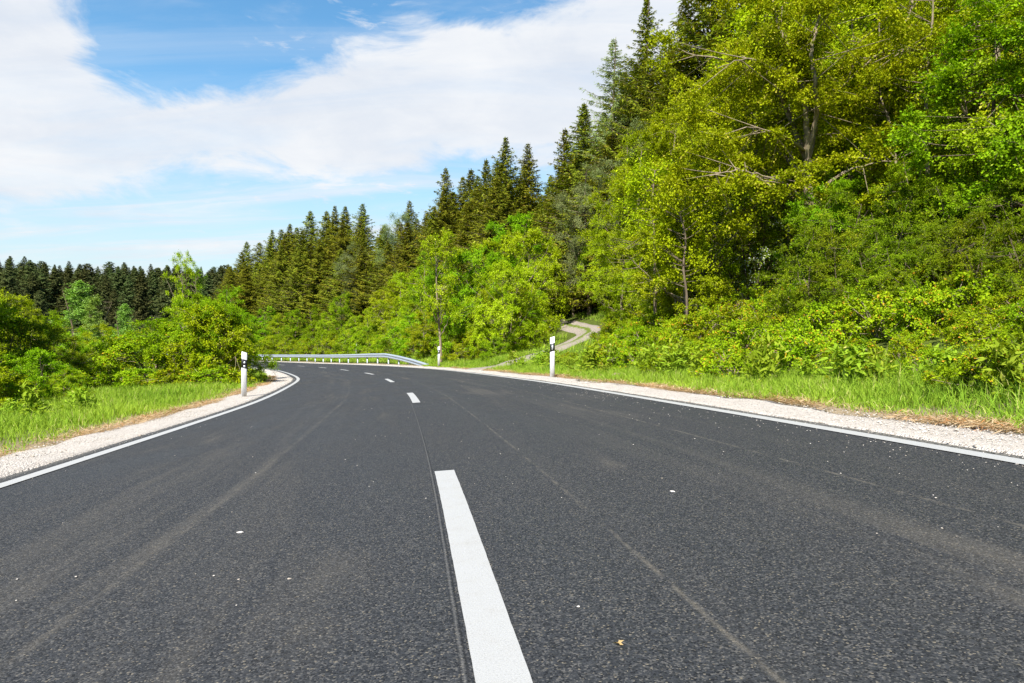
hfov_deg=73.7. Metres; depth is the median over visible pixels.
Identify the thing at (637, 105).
spruce tree
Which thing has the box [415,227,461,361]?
ash tree
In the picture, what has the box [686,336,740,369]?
bramble bush
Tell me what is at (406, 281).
maple tree
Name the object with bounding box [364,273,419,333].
maple tree
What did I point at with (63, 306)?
spruce tree
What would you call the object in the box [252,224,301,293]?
spruce tree
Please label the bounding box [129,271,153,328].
spruce tree
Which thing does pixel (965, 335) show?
bramble bush
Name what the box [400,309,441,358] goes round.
maple tree
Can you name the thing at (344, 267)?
pine tree
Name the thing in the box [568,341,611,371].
weed
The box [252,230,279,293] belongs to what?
spruce tree
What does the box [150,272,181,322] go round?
spruce tree
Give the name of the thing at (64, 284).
spruce tree
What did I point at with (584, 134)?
spruce tree
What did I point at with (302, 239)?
spruce tree
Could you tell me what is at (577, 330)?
forest track
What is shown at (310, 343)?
bush
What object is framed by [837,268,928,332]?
bramble bush
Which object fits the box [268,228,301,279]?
spruce tree
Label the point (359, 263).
spruce tree
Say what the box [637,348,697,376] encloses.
bramble bush
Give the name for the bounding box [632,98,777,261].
maple tree
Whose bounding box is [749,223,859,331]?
bush
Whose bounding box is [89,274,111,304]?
spruce tree
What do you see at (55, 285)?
spruce tree
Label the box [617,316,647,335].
bramble bush
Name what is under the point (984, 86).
broadleaf tree
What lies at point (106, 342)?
broadleaf tree
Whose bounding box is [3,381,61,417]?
weed
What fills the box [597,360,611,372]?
weed
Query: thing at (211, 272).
spruce tree
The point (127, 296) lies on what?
spruce tree
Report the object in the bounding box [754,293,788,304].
bramble bush
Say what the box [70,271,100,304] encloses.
spruce tree
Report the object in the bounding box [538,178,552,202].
spruce tree
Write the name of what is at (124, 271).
spruce tree
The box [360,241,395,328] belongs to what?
spruce tree
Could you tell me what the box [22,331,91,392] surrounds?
bush
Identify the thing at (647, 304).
maple tree
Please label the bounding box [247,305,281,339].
broadleaf tree
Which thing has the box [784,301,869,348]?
bramble bush
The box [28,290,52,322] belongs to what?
spruce tree
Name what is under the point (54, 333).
bush
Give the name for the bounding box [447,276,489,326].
maple tree
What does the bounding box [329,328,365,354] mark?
bush
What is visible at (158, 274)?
spruce tree
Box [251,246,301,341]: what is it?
spruce tree
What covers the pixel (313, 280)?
spruce tree
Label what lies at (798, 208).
broadleaf tree
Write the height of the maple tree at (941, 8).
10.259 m
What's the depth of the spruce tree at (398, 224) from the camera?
103.90 m
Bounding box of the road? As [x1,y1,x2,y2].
[0,361,1023,682]
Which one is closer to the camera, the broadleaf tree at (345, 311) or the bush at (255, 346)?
the bush at (255, 346)
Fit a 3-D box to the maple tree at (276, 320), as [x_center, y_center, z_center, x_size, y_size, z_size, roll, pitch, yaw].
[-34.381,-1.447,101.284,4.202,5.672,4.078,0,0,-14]
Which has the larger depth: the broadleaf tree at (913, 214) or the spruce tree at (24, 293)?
the spruce tree at (24, 293)
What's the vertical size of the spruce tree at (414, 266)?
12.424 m
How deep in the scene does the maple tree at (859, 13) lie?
24.77 m
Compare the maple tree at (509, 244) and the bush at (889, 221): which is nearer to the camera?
the bush at (889, 221)
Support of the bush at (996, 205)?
on the ground at (934, 341)
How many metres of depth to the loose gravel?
6.07 m
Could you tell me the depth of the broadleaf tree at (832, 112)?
23.46 m
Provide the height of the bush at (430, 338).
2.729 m
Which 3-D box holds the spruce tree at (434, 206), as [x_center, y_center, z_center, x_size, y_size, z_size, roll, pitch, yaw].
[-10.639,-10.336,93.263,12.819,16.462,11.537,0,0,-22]
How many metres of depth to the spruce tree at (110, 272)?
282.17 m
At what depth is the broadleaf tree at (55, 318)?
67.74 m
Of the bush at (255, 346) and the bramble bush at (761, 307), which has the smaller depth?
the bramble bush at (761, 307)
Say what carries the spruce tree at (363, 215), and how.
on the ground at (934, 341)
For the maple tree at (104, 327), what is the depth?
49.77 m
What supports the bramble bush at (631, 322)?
on the ground at (934, 341)
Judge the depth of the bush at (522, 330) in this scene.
35.37 m
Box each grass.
[0,366,1023,455]
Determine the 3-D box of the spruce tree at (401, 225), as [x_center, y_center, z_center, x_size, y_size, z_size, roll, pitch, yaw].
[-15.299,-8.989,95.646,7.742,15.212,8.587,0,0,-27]
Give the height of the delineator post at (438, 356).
1.192 m
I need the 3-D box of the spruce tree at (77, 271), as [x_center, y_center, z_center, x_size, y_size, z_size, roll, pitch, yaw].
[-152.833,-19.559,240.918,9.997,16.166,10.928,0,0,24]
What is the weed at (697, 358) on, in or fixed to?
on the ground at (934, 341)
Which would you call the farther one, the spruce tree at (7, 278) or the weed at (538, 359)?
the spruce tree at (7, 278)
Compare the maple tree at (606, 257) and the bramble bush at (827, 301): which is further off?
the maple tree at (606, 257)
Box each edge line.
[0,367,299,487]
[261,361,1023,463]
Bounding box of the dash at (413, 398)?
[407,393,419,402]
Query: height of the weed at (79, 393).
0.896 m
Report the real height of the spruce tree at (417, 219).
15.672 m
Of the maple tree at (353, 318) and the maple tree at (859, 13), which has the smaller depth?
the maple tree at (859, 13)
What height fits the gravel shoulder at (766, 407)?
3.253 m
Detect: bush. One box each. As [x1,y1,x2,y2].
[0,301,71,397]
[0,313,109,395]
[0,342,37,409]
[0,352,53,402]
[2,347,74,400]
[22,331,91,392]
[42,366,95,400]
[57,340,108,388]
[78,316,225,387]
[83,353,138,389]
[109,368,173,388]
[129,365,206,387]
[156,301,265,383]
[177,364,240,386]
[242,332,272,378]
[257,334,289,354]
[257,335,279,354]
[269,334,297,357]
[288,337,312,357]
[290,338,312,354]
[293,338,316,357]
[299,329,331,354]
[313,332,338,354]
[326,332,353,353]
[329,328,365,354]
[335,328,364,353]
[338,332,368,353]
[348,325,387,353]
[360,330,388,353]
[363,334,392,353]
[371,317,402,353]
[375,319,411,353]
[379,311,434,355]
[392,322,422,350]
[408,325,438,358]
[429,327,453,358]
[434,317,469,355]
[436,334,470,362]
[449,327,500,360]
[478,335,510,361]
[512,308,548,348]
[512,319,541,347]
[559,352,577,360]
[577,337,626,363]
[588,333,615,346]
[589,317,627,340]
[589,341,632,366]
[599,346,646,370]
[600,298,632,325]
[608,325,636,338]
[611,328,639,347]
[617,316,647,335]
[618,311,674,338]
[619,325,650,350]
[621,309,640,320]
[624,301,658,317]
[624,306,651,327]
[626,317,642,327]
[636,326,689,350]
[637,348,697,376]
[644,313,716,336]
[648,325,698,356]
[649,306,682,324]
[658,311,733,346]
[678,343,698,359]
[679,327,720,352]
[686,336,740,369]
[687,344,775,379]
[689,303,736,329]
[695,301,714,311]
[695,319,768,352]
[708,299,754,336]
[712,282,772,312]
[715,315,736,333]
[735,299,774,324]
[742,307,810,342]
[742,309,772,337]
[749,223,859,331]
[749,318,795,350]
[750,276,829,315]
[753,184,886,301]
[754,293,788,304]
[760,327,826,367]
[765,320,832,376]
[783,224,886,320]
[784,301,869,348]
[794,290,855,322]
[811,302,862,337]
[816,338,889,371]
[818,224,934,324]
[821,290,920,343]
[823,364,881,379]
[834,179,950,282]
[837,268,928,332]
[838,220,954,322]
[876,215,1004,326]
[878,337,928,365]
[879,280,977,340]
[884,330,931,358]
[888,252,1022,318]
[888,348,953,380]
[899,172,1021,277]
[903,265,1019,328]
[920,339,1023,396]
[929,303,1006,345]
[931,210,1023,321]
[938,311,1018,355]
[950,170,1023,278]
[961,329,1023,369]
[970,212,1023,307]
[973,290,1023,327]
[987,297,1023,333]
[998,269,1023,303]
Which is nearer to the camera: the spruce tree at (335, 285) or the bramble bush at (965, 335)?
the bramble bush at (965, 335)
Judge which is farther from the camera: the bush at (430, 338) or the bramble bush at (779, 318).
the bush at (430, 338)
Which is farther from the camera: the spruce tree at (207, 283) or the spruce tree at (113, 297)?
the spruce tree at (207, 283)
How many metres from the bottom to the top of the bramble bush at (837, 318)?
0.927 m
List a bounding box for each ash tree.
[160,249,202,321]
[177,265,207,303]
[360,307,375,346]
[402,305,413,327]
[408,250,443,327]
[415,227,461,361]
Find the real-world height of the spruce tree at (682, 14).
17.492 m
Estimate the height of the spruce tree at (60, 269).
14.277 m
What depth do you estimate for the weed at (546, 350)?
23.61 m
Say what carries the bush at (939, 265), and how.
on the ground at (934, 341)
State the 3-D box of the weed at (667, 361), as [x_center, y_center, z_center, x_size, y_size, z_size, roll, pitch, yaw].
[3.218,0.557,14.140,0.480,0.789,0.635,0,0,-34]
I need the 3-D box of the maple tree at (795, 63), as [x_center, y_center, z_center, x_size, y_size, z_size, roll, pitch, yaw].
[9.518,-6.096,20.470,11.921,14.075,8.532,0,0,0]
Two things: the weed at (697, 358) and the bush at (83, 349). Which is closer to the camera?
the weed at (697, 358)
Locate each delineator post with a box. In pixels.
[241,352,246,396]
[438,346,439,366]
[550,336,554,376]
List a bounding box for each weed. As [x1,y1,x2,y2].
[1,396,26,413]
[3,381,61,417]
[53,384,103,413]
[499,350,530,366]
[516,355,526,365]
[529,345,558,362]
[529,348,542,359]
[532,351,548,366]
[540,351,563,366]
[560,355,576,367]
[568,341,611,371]
[570,348,597,370]
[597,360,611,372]
[605,340,626,369]
[629,345,665,370]
[630,347,656,374]
[631,342,669,357]
[647,337,692,356]
[647,343,699,375]
[655,350,673,376]
[669,357,691,371]
[688,347,721,375]
[732,334,790,382]
[789,354,826,380]
[802,334,899,388]
[855,348,901,386]
[906,344,975,386]
[966,328,1023,402]
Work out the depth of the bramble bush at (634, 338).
19.94 m
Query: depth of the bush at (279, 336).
89.23 m
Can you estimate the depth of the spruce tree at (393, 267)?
86.54 m
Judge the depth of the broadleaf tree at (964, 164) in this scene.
15.53 m
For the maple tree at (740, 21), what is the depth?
29.88 m
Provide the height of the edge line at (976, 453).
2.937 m
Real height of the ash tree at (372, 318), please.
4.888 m
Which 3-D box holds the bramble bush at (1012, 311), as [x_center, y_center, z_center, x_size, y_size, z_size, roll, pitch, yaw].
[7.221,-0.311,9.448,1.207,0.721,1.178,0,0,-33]
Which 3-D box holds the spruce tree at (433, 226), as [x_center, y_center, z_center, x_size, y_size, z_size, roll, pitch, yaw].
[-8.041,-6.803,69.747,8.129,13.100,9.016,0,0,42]
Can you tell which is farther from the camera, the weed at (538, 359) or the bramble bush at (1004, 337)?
the weed at (538, 359)
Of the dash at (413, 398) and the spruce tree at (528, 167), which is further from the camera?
the spruce tree at (528, 167)
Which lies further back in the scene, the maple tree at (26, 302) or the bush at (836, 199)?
the maple tree at (26, 302)
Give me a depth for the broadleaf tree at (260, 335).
105.42 m
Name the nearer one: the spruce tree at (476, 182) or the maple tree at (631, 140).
the maple tree at (631, 140)
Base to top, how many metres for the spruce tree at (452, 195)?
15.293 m
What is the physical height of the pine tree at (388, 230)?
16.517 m
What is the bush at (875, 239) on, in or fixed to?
on the ground at (934, 341)
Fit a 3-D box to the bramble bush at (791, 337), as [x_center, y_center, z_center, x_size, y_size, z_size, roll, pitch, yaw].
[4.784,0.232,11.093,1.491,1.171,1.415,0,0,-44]
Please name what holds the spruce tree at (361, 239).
on the ground at (934, 341)
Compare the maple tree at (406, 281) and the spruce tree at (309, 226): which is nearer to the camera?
the maple tree at (406, 281)
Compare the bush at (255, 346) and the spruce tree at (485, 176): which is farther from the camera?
the spruce tree at (485, 176)
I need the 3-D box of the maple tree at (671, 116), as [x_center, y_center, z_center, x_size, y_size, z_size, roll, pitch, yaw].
[10.543,-7.803,33.152,8.779,10.846,6.973,0,0,-34]
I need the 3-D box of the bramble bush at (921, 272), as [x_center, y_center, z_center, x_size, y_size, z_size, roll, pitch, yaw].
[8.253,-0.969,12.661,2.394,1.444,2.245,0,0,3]
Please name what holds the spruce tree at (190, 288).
on the ground at (934, 341)
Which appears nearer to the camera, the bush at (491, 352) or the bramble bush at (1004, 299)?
the bramble bush at (1004, 299)
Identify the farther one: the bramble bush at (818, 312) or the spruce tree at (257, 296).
the spruce tree at (257, 296)
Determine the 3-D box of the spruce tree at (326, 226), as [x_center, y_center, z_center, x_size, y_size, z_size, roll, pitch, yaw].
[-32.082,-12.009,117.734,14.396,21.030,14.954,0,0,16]
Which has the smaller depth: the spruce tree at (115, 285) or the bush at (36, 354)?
the bush at (36, 354)
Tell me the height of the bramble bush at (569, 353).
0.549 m
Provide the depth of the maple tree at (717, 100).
28.65 m
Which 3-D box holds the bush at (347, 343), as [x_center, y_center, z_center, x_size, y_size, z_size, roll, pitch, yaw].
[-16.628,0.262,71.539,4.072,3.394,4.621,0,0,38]
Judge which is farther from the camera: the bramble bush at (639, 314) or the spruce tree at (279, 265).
the spruce tree at (279, 265)
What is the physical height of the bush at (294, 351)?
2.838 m
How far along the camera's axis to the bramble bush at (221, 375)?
22.17 m
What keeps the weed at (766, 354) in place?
on the ground at (934, 341)
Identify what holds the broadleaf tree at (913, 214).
on the ground at (934, 341)
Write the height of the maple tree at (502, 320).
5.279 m
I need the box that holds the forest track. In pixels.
[465,303,600,369]
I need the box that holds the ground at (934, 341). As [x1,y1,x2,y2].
[0,201,1023,456]
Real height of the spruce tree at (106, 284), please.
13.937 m
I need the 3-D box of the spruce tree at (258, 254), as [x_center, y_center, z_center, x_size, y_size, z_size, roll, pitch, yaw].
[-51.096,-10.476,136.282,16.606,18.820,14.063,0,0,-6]
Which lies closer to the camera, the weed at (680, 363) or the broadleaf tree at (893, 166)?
the weed at (680, 363)
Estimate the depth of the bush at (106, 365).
26.40 m
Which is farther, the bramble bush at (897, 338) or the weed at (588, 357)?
the weed at (588, 357)
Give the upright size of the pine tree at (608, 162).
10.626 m
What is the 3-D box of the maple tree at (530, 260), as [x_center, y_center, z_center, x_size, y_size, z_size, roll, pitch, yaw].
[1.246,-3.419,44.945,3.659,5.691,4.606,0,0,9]
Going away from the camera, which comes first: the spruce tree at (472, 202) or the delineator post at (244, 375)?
the delineator post at (244, 375)
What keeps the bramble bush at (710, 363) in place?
on the ground at (934, 341)
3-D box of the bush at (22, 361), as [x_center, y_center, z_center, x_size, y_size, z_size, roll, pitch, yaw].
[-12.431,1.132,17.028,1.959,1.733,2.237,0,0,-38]
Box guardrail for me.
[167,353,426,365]
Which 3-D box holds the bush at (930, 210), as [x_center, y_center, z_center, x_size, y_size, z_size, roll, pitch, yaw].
[9.935,-2.369,15.437,2.466,2.854,3.104,0,0,1]
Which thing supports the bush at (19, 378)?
on the ground at (934, 341)
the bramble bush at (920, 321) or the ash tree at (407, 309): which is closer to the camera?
the bramble bush at (920, 321)
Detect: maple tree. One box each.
[0,288,63,377]
[0,298,21,372]
[0,303,32,348]
[1,314,57,367]
[67,322,120,364]
[266,313,292,343]
[315,311,338,337]
[341,315,364,335]
[356,311,384,344]
[362,288,398,334]
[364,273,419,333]
[388,265,445,328]
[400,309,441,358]
[422,243,522,360]
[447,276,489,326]
[448,258,563,357]
[461,225,586,335]
[468,267,539,344]
[517,231,544,291]
[518,249,558,314]
[572,229,618,306]
[574,128,686,317]
[576,230,638,320]
[586,167,699,311]
[591,87,752,274]
[606,167,764,316]
[621,224,708,323]
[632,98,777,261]
[640,79,773,279]
[641,0,965,267]
[650,139,791,308]
[663,41,821,285]
[671,0,1018,240]
[672,68,887,296]
[766,0,1023,240]
[767,0,984,210]
[833,30,989,235]
[838,0,1022,219]
[882,0,1023,217]
[959,0,1023,233]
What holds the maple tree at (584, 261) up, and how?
on the ground at (934, 341)
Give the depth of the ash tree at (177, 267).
54.73 m
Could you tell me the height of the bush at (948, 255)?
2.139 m
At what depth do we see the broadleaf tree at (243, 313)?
27.63 m
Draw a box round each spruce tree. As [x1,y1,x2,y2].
[0,266,21,301]
[1,256,17,285]
[5,288,22,316]
[15,256,28,293]
[18,260,39,300]
[19,288,32,317]
[21,273,42,315]
[23,263,39,287]
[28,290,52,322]
[33,268,55,314]
[35,261,50,273]
[38,262,50,287]
[44,269,63,314]
[51,265,63,296]
[52,286,72,322]
[55,278,70,310]
[61,268,72,283]
[64,261,74,276]
[67,293,84,332]
[70,264,87,294]
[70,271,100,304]
[75,263,100,290]
[79,285,94,329]
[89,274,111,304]
[89,276,95,293]
[95,289,110,322]
[98,275,113,313]
[100,261,119,281]
[105,289,121,327]
[108,268,113,286]
[109,269,127,305]
[117,274,137,319]
[119,264,130,294]
[126,268,144,308]
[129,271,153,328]
[144,270,160,318]
[145,264,152,301]
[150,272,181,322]
[152,271,170,317]
[154,267,161,283]
[159,266,172,286]
[169,267,185,303]
[174,280,184,314]
[183,273,196,302]
[183,283,197,300]
[193,285,204,306]
[194,269,204,290]
[200,273,214,299]
[207,265,229,299]
[207,270,215,298]
[210,264,229,298]
[210,266,244,300]
[216,269,238,313]
[224,267,265,338]
[232,242,254,284]
[233,252,252,286]
[234,242,265,281]
[234,272,255,308]
[238,262,260,291]
[246,283,273,334]
[248,268,272,323]
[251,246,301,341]
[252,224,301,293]
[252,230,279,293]
[252,233,293,327]
[253,230,286,281]
[260,241,271,272]
[261,231,314,325]
[266,244,317,339]
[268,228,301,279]
[288,239,333,336]
[291,210,324,268]
[294,246,329,323]
[299,210,338,299]
[305,206,354,322]
[306,236,314,263]
[307,249,359,334]
[312,220,358,329]
[324,245,375,329]
[336,206,357,243]
[345,236,389,330]
[346,230,372,297]
[347,204,377,264]
[347,216,374,279]
[355,227,389,313]
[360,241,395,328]
[362,221,423,326]
[367,240,407,308]
[387,213,431,286]
[387,231,424,308]
[390,211,447,322]
[391,219,401,250]
[391,224,404,263]
[392,200,419,253]
[400,192,464,310]
[406,189,463,319]
[409,168,460,303]
[413,205,436,241]
[414,218,421,241]
[419,202,484,320]
[442,158,495,293]
[443,188,480,314]
[445,163,520,252]
[447,175,484,293]
[449,175,471,232]
[450,178,523,292]
[453,169,478,205]
[465,136,536,284]
[491,160,508,182]
[510,144,551,240]
[515,167,550,212]
[520,102,605,312]
[522,127,581,315]
[523,145,590,231]
[529,159,595,314]
[531,123,608,242]
[531,199,562,310]
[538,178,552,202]
[541,133,627,308]
[562,0,667,289]
[584,75,767,287]
[586,85,638,218]
[590,0,710,292]
[591,71,647,165]
[599,64,653,149]
[601,0,762,276]
[683,0,784,266]
[702,0,803,266]
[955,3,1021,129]
[973,33,1022,130]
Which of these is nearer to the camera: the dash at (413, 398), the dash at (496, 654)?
the dash at (496, 654)
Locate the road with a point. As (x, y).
(320, 489)
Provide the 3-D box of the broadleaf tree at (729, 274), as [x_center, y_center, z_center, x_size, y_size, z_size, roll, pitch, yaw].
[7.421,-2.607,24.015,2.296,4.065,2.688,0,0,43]
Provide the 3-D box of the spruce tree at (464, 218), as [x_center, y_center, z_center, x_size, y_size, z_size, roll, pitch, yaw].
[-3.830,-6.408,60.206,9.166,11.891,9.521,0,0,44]
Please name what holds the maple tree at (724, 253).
on the ground at (934, 341)
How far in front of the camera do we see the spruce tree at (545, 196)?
55.20 m
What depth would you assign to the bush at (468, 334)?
35.55 m
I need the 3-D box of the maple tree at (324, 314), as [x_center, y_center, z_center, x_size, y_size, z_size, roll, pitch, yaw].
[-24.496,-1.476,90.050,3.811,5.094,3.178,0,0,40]
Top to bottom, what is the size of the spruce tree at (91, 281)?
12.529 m
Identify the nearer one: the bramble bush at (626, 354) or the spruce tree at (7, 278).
the bramble bush at (626, 354)
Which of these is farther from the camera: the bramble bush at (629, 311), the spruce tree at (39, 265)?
the spruce tree at (39, 265)
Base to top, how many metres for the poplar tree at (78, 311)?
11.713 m
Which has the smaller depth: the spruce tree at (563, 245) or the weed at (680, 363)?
the weed at (680, 363)
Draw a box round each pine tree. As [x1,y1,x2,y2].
[332,242,372,330]
[373,211,418,276]
[547,159,613,316]
[551,225,583,315]
[578,113,660,299]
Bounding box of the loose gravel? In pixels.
[2,368,1023,606]
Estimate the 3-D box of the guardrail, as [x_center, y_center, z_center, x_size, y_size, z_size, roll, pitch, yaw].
[-28.732,1.911,76.804,7.312,2.123,91.965,0,0,-36]
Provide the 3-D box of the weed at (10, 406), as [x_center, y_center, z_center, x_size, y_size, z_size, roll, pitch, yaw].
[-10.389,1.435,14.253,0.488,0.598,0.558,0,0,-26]
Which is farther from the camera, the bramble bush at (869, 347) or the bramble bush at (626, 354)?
the bramble bush at (626, 354)
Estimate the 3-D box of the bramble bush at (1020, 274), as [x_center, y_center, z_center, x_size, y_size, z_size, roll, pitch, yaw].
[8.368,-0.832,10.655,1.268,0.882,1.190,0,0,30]
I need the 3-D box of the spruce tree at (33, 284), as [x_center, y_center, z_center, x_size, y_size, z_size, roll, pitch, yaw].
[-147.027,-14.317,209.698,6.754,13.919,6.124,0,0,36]
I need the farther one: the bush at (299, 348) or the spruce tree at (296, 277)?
the spruce tree at (296, 277)
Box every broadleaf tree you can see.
[25,309,80,370]
[43,320,108,373]
[88,326,129,364]
[168,292,223,353]
[196,284,262,375]
[244,313,264,339]
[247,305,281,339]
[275,308,311,343]
[300,304,323,344]
[323,291,354,338]
[483,211,565,318]
[508,280,545,340]
[771,19,959,260]
[771,173,861,294]
[816,128,917,283]
[864,154,955,259]
[878,0,1023,247]
[881,0,1023,270]
[905,134,1021,271]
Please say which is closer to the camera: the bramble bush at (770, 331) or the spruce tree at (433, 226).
the bramble bush at (770, 331)
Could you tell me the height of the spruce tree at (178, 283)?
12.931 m
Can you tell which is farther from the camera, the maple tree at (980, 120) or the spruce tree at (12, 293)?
the spruce tree at (12, 293)
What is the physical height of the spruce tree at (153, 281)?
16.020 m
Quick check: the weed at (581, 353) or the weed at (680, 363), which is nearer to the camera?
the weed at (680, 363)
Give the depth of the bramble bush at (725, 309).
18.12 m
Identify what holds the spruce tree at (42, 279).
on the ground at (934, 341)
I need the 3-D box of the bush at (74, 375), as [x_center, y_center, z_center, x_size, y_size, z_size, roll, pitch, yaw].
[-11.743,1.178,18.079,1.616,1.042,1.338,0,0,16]
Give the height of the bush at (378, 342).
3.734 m
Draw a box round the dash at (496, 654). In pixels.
[435,470,532,682]
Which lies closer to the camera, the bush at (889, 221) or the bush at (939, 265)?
the bush at (939, 265)
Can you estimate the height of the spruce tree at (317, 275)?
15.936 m
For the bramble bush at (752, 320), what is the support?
on the ground at (934, 341)
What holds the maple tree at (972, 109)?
on the ground at (934, 341)
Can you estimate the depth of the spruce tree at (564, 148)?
47.79 m
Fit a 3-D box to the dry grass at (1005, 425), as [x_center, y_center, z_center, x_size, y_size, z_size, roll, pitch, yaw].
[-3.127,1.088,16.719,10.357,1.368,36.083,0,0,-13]
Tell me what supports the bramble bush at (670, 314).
on the ground at (934, 341)
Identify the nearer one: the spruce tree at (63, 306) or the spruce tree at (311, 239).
the spruce tree at (311, 239)
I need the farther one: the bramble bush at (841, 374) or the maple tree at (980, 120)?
the maple tree at (980, 120)
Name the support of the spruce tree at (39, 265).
on the ground at (934, 341)
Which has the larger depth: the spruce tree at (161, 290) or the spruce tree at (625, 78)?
the spruce tree at (161, 290)
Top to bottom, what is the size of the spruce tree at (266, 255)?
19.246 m
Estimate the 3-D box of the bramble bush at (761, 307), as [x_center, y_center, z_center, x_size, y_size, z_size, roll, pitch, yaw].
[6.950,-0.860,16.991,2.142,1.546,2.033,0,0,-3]
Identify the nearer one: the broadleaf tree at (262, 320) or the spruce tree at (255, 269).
the broadleaf tree at (262, 320)
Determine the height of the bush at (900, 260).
2.224 m
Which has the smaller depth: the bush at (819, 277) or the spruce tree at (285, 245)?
the bush at (819, 277)
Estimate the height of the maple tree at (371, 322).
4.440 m
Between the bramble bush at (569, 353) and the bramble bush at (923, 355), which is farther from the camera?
the bramble bush at (569, 353)
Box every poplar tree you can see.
[51,280,109,359]
[73,294,111,365]
[99,303,146,381]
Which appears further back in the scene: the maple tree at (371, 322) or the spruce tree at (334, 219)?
the spruce tree at (334, 219)
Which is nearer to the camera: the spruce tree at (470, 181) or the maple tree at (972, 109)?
the maple tree at (972, 109)
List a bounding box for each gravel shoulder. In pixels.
[0,369,291,477]
[268,361,1023,455]
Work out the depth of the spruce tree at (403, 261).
79.30 m
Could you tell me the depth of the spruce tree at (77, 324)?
178.24 m
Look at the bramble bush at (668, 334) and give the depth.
16.10 m
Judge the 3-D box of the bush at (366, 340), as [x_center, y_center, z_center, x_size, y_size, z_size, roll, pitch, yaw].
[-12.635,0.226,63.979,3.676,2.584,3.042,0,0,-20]
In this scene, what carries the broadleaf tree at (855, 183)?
on the ground at (934, 341)
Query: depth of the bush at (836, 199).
18.23 m
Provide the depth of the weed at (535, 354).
25.17 m
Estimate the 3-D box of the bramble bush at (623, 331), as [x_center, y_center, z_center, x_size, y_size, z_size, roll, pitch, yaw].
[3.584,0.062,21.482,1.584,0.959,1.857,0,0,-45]
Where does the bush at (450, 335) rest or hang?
on the ground at (934, 341)
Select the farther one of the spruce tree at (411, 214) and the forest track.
the spruce tree at (411, 214)
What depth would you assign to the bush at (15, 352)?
24.28 m
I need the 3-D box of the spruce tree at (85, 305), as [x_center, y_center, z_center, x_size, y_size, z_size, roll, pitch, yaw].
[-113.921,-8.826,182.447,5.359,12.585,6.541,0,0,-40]
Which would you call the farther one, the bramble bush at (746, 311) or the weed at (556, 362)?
the weed at (556, 362)
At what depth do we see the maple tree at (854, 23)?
27.62 m
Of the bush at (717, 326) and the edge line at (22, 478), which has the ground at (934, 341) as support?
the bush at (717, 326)
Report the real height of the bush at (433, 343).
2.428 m
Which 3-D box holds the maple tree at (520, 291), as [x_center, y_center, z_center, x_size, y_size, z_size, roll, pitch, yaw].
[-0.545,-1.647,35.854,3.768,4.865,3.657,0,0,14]
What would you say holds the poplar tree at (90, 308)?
on the ground at (934, 341)
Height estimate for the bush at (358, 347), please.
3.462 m
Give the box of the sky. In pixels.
[0,0,738,276]
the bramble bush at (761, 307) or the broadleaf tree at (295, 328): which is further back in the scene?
the broadleaf tree at (295, 328)
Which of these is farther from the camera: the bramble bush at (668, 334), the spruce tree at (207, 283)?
the spruce tree at (207, 283)
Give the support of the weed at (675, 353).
on the ground at (934, 341)
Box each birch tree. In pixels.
[613,147,691,325]
[635,177,722,314]
[817,1,930,209]
[857,0,971,173]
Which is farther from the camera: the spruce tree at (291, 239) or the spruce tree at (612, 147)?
the spruce tree at (291, 239)
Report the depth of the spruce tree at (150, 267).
258.17 m
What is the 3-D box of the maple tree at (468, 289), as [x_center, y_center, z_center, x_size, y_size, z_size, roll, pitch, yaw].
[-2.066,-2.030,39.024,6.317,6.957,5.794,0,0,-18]
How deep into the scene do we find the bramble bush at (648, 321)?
21.23 m
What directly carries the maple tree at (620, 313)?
on the ground at (934, 341)
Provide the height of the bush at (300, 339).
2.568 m
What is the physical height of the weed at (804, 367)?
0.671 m
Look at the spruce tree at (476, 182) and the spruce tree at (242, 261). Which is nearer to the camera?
the spruce tree at (476, 182)
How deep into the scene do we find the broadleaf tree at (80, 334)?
52.04 m
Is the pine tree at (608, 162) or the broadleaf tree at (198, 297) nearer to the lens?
the broadleaf tree at (198, 297)
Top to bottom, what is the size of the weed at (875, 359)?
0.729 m
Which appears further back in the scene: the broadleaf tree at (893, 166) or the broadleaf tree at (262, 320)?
the broadleaf tree at (262, 320)
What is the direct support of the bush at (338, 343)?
on the ground at (934, 341)
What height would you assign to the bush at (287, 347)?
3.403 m
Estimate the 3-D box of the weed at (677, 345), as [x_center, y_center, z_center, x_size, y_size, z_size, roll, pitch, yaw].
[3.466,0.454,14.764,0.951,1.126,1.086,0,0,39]
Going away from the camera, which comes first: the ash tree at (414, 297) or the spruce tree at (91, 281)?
the ash tree at (414, 297)
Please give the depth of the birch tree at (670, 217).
19.57 m
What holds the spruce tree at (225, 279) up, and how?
on the ground at (934, 341)
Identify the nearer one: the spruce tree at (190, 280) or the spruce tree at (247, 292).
the spruce tree at (247, 292)
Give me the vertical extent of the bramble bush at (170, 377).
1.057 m
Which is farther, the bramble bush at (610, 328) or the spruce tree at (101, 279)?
the spruce tree at (101, 279)
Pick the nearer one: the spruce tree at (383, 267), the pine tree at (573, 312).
the pine tree at (573, 312)
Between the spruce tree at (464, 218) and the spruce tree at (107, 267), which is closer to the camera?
the spruce tree at (464, 218)
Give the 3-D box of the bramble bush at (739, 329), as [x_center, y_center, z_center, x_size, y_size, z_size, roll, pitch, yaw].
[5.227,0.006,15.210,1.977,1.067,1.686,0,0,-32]

